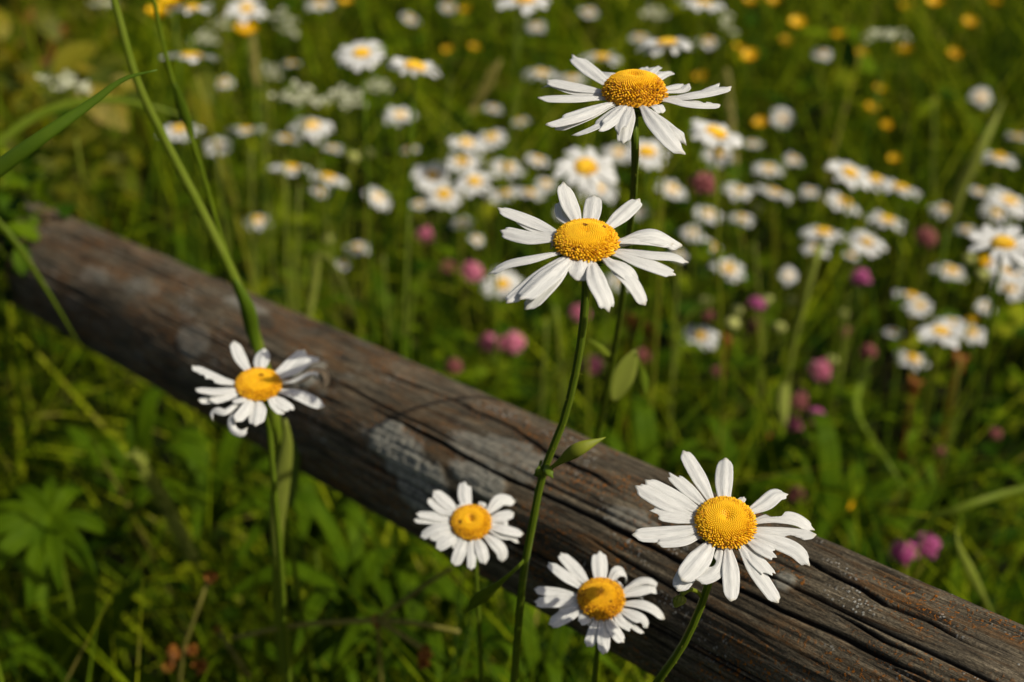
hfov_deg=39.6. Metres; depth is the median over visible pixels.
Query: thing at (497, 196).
daisy
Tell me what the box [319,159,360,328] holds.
grass stalk
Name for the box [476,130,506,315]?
daisy
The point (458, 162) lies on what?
daisy
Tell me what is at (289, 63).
daisy
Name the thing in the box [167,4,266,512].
daisy
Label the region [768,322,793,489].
daisy bud
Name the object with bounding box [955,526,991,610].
bent grass
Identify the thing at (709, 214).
daisy
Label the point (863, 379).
bent grass
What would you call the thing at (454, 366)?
clover
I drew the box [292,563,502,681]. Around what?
leafy plant
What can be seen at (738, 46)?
buttercup
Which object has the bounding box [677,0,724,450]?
daisy
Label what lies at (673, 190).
daisy
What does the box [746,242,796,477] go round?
grass stalk
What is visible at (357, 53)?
daisy
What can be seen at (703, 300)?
daisy bud
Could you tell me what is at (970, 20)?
buttercup
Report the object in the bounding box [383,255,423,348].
grass stalk
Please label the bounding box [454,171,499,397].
daisy
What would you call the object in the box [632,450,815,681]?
daisy
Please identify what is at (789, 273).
daisy
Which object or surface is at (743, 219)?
daisy
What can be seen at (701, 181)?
clover
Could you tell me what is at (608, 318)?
grass stalk
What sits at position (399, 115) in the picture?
daisy
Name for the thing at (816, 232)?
daisy
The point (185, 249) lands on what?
leafy plant
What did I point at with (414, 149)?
daisy
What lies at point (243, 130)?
daisy
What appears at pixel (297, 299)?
grass stalk
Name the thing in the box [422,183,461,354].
daisy
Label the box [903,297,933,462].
daisy
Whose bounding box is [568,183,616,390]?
daisy
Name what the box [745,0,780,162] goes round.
buttercup
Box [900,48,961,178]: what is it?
buttercup
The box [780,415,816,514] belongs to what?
clover
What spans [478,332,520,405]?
clover
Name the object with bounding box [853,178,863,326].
daisy bud
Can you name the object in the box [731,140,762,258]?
daisy
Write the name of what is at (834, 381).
clover
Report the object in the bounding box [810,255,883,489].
grass stalk
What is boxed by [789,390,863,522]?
clover
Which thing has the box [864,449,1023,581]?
leafy plant
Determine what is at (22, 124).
bent grass
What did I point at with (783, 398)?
flower stalk
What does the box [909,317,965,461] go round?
daisy
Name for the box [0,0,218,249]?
shrub
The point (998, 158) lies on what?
daisy
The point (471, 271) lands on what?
clover
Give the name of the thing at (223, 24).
white umbel
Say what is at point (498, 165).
daisy
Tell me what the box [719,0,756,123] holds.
buttercup
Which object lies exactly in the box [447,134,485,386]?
daisy
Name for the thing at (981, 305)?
daisy
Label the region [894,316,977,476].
buttercup
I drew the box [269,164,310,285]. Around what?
daisy
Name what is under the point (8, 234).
bent grass
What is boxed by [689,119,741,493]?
daisy
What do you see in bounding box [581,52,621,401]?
daisy
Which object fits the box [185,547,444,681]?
leafy plant
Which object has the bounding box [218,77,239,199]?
daisy
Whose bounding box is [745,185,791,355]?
daisy
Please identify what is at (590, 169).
daisy
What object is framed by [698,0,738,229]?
white umbel
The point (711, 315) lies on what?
clover
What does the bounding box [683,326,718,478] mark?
daisy
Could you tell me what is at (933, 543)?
clover
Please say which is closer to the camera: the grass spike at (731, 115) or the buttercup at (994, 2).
the grass spike at (731, 115)
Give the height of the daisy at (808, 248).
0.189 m
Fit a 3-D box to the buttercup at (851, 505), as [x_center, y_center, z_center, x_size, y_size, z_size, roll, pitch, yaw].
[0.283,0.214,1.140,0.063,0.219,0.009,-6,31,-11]
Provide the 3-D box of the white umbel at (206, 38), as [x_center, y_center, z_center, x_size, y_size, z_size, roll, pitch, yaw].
[-0.377,-0.243,1.829,0.038,0.322,0.060,0,30,0]
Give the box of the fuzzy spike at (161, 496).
[125,447,230,681]
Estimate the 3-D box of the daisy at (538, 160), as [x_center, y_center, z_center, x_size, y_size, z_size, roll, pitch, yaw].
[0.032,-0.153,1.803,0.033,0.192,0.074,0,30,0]
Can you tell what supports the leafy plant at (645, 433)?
on the ground at (888, 362)
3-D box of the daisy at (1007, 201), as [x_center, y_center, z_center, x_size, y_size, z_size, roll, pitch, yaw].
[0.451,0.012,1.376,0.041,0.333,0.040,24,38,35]
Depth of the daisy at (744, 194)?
1.66 m
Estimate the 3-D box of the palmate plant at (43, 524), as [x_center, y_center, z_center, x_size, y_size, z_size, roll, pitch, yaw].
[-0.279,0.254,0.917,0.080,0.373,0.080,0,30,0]
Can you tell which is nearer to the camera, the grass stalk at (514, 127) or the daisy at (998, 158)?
the daisy at (998, 158)
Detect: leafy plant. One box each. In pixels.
[0,559,174,681]
[17,387,220,681]
[113,425,317,633]
[125,213,282,276]
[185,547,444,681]
[214,468,379,569]
[216,490,493,681]
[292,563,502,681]
[313,274,477,363]
[443,591,627,681]
[577,395,736,476]
[687,416,842,512]
[745,413,938,557]
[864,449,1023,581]
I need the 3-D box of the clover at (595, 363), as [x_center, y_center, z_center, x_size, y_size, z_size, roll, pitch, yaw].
[0.104,0.099,1.374,0.078,0.186,0.049,-7,31,-11]
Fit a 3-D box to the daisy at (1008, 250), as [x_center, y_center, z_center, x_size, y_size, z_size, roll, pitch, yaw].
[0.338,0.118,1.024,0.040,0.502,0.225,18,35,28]
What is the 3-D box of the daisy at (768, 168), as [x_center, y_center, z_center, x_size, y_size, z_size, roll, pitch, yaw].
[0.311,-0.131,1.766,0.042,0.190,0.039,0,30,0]
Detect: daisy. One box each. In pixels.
[157,124,212,462]
[161,52,288,557]
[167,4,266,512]
[191,341,329,681]
[204,137,245,265]
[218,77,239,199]
[225,0,293,310]
[226,127,264,292]
[245,214,270,278]
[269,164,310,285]
[271,134,304,257]
[283,61,312,170]
[289,117,339,329]
[306,0,334,154]
[309,172,347,315]
[310,187,342,316]
[321,145,357,270]
[335,40,396,546]
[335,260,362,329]
[344,242,371,337]
[363,187,390,302]
[383,107,416,309]
[385,57,441,536]
[400,13,426,125]
[400,147,421,248]
[409,200,427,326]
[411,162,450,362]
[414,481,522,681]
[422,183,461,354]
[440,2,456,108]
[442,154,491,368]
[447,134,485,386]
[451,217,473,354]
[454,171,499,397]
[466,182,688,681]
[469,234,486,377]
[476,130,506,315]
[481,269,522,379]
[483,104,501,189]
[484,187,524,326]
[487,159,524,330]
[494,0,549,399]
[504,117,529,228]
[515,188,544,331]
[522,68,560,335]
[526,154,550,252]
[527,22,544,119]
[534,178,554,311]
[534,551,664,681]
[537,54,731,681]
[554,147,616,437]
[558,75,586,177]
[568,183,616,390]
[579,8,597,53]
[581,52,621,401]
[602,144,628,256]
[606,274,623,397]
[609,37,692,670]
[623,139,668,410]
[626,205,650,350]
[630,34,648,67]
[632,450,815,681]
[654,180,686,300]
[668,250,686,346]
[669,225,702,343]
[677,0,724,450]
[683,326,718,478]
[688,38,721,150]
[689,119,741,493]
[694,206,721,285]
[698,237,721,316]
[701,149,732,354]
[707,258,744,391]
[715,183,754,329]
[724,213,754,327]
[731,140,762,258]
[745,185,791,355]
[750,266,797,419]
[752,107,793,248]
[753,163,783,288]
[773,226,847,486]
[780,243,829,383]
[784,153,802,268]
[794,186,817,307]
[799,49,831,165]
[805,252,857,387]
[812,173,891,448]
[822,191,859,385]
[825,160,872,414]
[843,210,905,434]
[845,230,886,461]
[861,328,903,443]
[877,179,921,473]
[893,290,927,439]
[895,350,928,502]
[901,319,962,540]
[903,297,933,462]
[909,203,949,353]
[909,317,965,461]
[914,263,966,395]
[929,226,975,349]
[942,187,1023,482]
[945,151,1018,371]
[946,187,988,308]
[954,88,991,219]
[955,324,985,446]
[965,203,1011,337]
[965,259,1023,492]
[967,224,1023,606]
[974,299,994,433]
[979,279,1023,401]
[1005,133,1023,238]
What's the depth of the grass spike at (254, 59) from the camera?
1.30 m
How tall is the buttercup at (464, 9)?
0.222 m
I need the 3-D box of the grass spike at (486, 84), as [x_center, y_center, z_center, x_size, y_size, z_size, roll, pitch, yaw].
[-0.052,-0.088,1.459,0.076,0.423,0.042,21,36,32]
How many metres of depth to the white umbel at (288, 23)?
1.81 m
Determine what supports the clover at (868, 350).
on the ground at (888, 362)
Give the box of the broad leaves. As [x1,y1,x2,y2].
[0,0,1023,681]
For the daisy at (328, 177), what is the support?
on the ground at (888, 362)
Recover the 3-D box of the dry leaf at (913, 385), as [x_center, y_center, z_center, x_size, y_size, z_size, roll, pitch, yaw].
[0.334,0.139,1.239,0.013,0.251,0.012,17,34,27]
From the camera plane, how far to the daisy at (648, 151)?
1.13 m
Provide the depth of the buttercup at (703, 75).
1.92 m
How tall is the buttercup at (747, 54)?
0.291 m
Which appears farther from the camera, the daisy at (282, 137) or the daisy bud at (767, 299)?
the daisy at (282, 137)
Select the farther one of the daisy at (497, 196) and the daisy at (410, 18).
the daisy at (410, 18)
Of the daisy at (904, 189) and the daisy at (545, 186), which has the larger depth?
the daisy at (545, 186)
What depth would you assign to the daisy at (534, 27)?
2.20 m
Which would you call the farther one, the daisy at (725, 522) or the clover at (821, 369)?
the clover at (821, 369)
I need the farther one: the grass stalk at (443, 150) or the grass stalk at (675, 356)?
the grass stalk at (443, 150)
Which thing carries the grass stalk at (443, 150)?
on the ground at (888, 362)
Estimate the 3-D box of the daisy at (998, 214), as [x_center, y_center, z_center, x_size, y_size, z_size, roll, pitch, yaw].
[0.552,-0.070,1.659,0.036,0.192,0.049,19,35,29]
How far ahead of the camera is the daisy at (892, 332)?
1.39 m
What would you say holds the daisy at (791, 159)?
on the ground at (888, 362)
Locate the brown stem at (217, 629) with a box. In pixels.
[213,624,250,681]
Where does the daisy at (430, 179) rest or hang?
on the ground at (888, 362)
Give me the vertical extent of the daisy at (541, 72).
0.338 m
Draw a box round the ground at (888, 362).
[0,0,1023,681]
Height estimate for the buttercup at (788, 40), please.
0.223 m
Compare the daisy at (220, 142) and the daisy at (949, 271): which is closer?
the daisy at (949, 271)
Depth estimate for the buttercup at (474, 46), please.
2.03 m
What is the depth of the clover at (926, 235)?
1.57 m
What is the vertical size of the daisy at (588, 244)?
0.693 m
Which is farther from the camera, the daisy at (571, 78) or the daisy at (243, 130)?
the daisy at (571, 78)
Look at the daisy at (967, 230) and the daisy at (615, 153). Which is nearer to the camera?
the daisy at (967, 230)
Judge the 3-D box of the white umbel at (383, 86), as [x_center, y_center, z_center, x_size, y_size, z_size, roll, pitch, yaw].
[-0.152,-0.158,1.684,0.035,0.319,0.047,0,30,0]
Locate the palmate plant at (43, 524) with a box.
[0,475,114,681]
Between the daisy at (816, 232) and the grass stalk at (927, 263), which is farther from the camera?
the grass stalk at (927, 263)
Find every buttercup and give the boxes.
[145,5,193,424]
[156,0,212,562]
[234,22,304,308]
[331,0,351,126]
[442,45,452,133]
[445,6,470,112]
[461,43,479,153]
[693,71,706,168]
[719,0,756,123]
[721,48,758,236]
[733,43,742,102]
[733,116,767,262]
[741,15,806,199]
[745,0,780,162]
[771,35,791,149]
[829,154,901,317]
[830,30,846,160]
[833,120,892,272]
[847,501,853,546]
[852,0,913,143]
[852,84,885,232]
[856,49,881,176]
[860,102,878,234]
[871,0,943,160]
[875,45,912,194]
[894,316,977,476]
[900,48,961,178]
[941,255,993,412]
[952,15,977,137]
[990,0,1004,78]
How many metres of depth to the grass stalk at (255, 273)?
1.28 m
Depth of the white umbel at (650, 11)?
1.84 m
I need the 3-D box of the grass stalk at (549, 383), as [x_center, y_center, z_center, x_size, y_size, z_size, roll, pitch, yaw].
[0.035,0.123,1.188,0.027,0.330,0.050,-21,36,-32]
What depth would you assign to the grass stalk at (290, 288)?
1.23 m
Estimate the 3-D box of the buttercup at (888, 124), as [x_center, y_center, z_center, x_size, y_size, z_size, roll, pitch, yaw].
[0.449,-0.181,1.823,0.052,0.222,0.018,15,33,24]
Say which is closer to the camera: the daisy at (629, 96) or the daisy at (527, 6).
the daisy at (629, 96)
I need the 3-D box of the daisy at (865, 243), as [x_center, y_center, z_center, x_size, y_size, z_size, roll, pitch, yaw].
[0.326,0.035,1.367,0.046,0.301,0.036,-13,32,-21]
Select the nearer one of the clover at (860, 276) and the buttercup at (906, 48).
the clover at (860, 276)
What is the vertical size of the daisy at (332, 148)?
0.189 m
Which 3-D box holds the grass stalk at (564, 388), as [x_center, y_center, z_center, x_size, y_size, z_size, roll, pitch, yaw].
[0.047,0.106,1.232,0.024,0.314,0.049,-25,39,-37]
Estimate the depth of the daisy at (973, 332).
1.37 m
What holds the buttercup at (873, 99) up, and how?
on the ground at (888, 362)
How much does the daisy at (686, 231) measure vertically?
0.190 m
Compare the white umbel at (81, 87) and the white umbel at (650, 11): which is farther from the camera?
the white umbel at (650, 11)
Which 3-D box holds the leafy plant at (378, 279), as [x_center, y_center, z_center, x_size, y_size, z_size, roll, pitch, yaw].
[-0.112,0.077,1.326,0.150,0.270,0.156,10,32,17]
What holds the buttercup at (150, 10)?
on the ground at (888, 362)
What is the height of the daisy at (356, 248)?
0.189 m
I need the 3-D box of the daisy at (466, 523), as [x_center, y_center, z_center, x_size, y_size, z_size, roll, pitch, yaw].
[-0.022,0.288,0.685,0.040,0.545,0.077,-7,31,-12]
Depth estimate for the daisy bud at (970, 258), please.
1.45 m
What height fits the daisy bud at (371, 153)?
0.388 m
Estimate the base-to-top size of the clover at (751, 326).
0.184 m
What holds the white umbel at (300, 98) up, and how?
on the ground at (888, 362)
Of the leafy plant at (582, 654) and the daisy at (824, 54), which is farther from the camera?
the daisy at (824, 54)
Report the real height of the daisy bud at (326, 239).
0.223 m
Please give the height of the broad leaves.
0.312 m
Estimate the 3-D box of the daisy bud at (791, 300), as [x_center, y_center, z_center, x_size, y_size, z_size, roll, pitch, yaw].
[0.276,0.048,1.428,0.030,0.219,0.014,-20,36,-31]
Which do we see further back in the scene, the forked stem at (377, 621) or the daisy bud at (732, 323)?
the daisy bud at (732, 323)
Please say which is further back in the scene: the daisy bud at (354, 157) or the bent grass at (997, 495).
the daisy bud at (354, 157)
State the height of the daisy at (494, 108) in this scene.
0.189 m
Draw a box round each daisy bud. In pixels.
[324,235,331,322]
[338,151,359,329]
[361,148,374,335]
[658,297,711,458]
[726,316,739,449]
[732,202,763,316]
[732,304,750,436]
[752,295,773,439]
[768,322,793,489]
[778,296,795,429]
[825,309,848,413]
[826,355,849,530]
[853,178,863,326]
[925,253,975,418]
[937,268,989,488]
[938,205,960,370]
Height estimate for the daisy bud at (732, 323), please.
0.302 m
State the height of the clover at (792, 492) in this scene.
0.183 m
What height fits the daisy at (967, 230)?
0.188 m
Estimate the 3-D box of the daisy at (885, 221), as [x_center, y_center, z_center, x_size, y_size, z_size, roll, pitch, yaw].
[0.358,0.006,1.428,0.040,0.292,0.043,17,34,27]
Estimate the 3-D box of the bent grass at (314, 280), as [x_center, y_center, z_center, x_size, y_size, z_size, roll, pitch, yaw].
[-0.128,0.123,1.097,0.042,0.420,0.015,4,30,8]
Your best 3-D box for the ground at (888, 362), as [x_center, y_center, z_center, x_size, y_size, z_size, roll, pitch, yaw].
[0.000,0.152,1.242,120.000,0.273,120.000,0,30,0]
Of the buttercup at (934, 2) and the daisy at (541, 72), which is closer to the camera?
the daisy at (541, 72)
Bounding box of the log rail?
[0,198,1023,681]
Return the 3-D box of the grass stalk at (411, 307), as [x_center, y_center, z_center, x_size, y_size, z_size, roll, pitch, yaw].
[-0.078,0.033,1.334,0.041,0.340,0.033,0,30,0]
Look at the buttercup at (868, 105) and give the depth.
1.82 m
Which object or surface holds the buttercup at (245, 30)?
on the ground at (888, 362)
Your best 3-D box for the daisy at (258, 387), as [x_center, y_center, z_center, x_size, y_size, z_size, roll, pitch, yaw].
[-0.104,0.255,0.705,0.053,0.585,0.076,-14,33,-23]
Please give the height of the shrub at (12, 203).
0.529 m
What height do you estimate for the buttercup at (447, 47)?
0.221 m
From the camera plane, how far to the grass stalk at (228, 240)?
1.33 m
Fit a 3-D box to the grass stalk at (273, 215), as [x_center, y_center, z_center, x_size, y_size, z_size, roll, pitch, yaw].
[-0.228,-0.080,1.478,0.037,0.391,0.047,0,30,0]
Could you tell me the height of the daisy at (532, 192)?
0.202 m
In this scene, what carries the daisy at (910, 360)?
on the ground at (888, 362)
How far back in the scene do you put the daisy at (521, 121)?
1.87 m
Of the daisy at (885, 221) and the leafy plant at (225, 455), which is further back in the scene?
the daisy at (885, 221)
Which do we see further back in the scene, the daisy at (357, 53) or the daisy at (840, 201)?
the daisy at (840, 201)
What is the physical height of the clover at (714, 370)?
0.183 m
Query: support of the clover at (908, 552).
on the ground at (888, 362)
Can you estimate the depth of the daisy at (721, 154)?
1.55 m
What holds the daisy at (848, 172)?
on the ground at (888, 362)
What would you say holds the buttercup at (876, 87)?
on the ground at (888, 362)
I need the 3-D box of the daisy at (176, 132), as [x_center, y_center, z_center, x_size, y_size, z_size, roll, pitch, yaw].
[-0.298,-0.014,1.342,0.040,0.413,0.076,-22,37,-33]
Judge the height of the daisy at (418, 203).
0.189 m
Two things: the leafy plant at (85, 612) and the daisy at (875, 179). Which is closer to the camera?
the leafy plant at (85, 612)
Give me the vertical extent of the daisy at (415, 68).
0.570 m
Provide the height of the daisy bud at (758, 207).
0.220 m
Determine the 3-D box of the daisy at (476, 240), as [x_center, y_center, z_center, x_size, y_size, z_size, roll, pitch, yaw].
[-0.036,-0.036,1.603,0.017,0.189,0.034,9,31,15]
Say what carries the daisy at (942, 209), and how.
on the ground at (888, 362)
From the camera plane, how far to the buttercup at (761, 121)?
1.77 m
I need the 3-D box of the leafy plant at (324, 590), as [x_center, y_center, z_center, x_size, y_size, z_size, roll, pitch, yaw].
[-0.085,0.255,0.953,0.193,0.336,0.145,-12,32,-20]
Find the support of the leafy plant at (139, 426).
on the ground at (888, 362)
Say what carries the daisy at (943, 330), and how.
on the ground at (888, 362)
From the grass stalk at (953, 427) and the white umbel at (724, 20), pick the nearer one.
the grass stalk at (953, 427)
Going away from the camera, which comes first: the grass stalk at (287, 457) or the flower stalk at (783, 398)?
the grass stalk at (287, 457)
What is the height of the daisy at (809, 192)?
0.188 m
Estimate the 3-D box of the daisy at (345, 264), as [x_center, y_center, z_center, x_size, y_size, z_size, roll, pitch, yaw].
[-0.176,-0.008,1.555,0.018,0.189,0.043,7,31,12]
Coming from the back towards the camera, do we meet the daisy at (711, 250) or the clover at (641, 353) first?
the daisy at (711, 250)
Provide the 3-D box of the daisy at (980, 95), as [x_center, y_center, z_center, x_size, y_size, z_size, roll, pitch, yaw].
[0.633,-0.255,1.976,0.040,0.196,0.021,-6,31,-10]
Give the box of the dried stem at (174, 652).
[161,569,217,681]
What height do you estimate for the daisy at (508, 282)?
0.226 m
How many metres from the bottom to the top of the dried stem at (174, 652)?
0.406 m
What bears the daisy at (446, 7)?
on the ground at (888, 362)
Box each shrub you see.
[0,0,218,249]
[0,109,77,480]
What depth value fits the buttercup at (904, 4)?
2.13 m
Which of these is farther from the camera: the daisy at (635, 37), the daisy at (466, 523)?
the daisy at (635, 37)
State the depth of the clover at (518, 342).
1.37 m
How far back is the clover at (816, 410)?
1.10 m
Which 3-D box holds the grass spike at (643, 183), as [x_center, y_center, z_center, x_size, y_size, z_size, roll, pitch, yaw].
[0.162,-0.182,1.748,0.010,0.297,0.060,0,30,0]
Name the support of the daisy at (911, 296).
on the ground at (888, 362)
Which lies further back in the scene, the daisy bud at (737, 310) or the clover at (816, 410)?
the daisy bud at (737, 310)
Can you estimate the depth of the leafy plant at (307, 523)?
0.95 m
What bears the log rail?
on the ground at (888, 362)
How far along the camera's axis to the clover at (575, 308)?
1.45 m
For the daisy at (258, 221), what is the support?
on the ground at (888, 362)
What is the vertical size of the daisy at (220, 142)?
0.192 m
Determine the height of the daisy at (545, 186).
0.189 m
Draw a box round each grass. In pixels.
[0,0,1023,681]
[0,69,156,681]
[0,97,197,603]
[0,220,84,352]
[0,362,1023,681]
[305,252,359,618]
[846,357,901,535]
[900,485,1023,622]
[903,99,1004,515]
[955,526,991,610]
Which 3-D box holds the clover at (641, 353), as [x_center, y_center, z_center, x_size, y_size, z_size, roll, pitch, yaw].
[0.109,0.088,1.394,0.040,0.185,0.087,26,39,37]
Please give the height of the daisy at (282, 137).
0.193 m
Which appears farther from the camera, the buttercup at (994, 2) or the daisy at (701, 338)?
the buttercup at (994, 2)
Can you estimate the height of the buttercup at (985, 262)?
0.222 m
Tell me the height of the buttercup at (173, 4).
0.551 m
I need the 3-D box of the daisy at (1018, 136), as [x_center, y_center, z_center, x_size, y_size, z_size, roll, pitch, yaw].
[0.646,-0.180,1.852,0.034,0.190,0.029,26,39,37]
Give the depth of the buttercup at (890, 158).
1.67 m
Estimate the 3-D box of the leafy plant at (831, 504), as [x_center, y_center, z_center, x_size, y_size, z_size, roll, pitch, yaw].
[0.233,0.198,1.101,0.138,0.287,0.135,0,30,0]
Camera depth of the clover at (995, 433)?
1.24 m
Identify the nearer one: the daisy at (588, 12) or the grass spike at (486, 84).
the grass spike at (486, 84)
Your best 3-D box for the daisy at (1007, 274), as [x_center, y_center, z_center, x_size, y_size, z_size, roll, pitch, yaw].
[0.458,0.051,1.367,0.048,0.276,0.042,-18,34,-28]
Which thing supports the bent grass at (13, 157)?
on the ground at (888, 362)
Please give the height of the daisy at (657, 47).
0.582 m
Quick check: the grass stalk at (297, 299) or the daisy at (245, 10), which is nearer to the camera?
the grass stalk at (297, 299)
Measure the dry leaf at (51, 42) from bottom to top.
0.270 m
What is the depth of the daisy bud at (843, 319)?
1.35 m
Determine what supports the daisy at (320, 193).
on the ground at (888, 362)
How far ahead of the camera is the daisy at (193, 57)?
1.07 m
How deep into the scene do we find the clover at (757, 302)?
1.26 m
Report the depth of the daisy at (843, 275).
1.56 m
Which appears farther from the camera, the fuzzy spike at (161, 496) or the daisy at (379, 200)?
the daisy at (379, 200)
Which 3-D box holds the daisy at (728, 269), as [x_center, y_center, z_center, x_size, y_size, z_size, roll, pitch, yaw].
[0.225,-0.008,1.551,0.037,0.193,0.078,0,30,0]
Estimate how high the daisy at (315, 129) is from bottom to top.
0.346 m
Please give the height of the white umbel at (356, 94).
0.436 m
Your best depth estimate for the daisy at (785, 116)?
1.87 m
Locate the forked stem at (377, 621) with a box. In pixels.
[231,566,459,681]
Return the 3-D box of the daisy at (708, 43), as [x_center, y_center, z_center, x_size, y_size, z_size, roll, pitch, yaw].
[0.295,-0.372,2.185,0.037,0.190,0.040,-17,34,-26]
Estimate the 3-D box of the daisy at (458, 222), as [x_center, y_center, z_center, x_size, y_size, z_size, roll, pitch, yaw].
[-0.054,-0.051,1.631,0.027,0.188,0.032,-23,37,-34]
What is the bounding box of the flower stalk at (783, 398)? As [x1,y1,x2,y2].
[764,245,822,492]
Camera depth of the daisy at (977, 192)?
1.67 m
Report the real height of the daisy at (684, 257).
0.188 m
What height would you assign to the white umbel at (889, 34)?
0.439 m
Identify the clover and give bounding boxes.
[368,225,432,330]
[407,260,455,358]
[431,261,483,382]
[446,358,462,379]
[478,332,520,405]
[500,331,536,411]
[560,304,603,425]
[581,354,663,456]
[584,349,650,457]
[663,310,715,445]
[677,172,724,469]
[704,365,735,484]
[715,319,759,415]
[746,296,786,488]
[754,487,805,514]
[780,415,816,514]
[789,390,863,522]
[793,407,824,527]
[795,344,876,441]
[799,358,835,516]
[823,326,855,429]
[832,269,881,457]
[859,446,944,543]
[888,539,918,573]
[911,532,940,578]
[912,227,968,354]
[971,428,1023,586]
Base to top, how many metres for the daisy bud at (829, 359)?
0.219 m
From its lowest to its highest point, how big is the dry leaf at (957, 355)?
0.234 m
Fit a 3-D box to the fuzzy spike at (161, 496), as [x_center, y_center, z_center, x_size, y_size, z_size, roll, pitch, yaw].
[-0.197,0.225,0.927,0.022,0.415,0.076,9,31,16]
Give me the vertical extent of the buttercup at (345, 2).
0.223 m
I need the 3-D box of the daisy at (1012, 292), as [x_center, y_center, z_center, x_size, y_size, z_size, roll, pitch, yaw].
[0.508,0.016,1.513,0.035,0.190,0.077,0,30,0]
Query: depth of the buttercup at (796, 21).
1.89 m
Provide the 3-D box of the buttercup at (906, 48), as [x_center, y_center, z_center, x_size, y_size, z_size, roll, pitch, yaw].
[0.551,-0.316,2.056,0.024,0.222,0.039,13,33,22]
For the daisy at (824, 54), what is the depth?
2.09 m
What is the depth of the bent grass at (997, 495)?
0.90 m
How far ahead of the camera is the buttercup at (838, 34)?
2.09 m
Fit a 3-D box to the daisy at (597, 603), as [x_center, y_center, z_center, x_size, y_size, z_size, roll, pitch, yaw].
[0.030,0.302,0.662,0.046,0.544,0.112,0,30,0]
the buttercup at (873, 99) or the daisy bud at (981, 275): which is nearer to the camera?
the daisy bud at (981, 275)
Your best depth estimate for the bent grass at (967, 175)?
1.23 m
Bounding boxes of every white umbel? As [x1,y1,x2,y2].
[36,69,129,551]
[87,0,141,214]
[189,30,230,212]
[207,17,231,190]
[258,62,285,276]
[268,7,298,238]
[269,80,334,327]
[322,84,366,333]
[361,78,400,318]
[639,5,667,225]
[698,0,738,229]
[817,29,911,395]
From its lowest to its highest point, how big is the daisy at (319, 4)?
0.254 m
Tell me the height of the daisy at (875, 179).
0.348 m
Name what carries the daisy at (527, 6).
on the ground at (888, 362)
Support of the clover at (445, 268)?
on the ground at (888, 362)
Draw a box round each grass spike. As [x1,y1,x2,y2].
[249,32,275,303]
[436,59,500,352]
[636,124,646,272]
[724,68,739,332]
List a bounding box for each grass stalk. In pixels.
[110,0,300,681]
[151,0,316,681]
[217,159,263,452]
[250,150,288,294]
[263,76,300,304]
[284,159,325,309]
[294,185,339,312]
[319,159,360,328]
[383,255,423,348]
[404,211,447,335]
[441,76,476,286]
[509,12,541,241]
[540,319,585,615]
[555,306,597,409]
[600,211,633,406]
[667,242,717,459]
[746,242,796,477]
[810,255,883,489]
[901,95,959,335]
[906,358,996,573]
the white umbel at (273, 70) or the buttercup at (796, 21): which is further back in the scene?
the buttercup at (796, 21)
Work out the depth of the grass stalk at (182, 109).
0.61 m
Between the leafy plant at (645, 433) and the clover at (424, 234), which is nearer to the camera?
the leafy plant at (645, 433)
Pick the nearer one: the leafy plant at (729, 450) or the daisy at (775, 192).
the leafy plant at (729, 450)

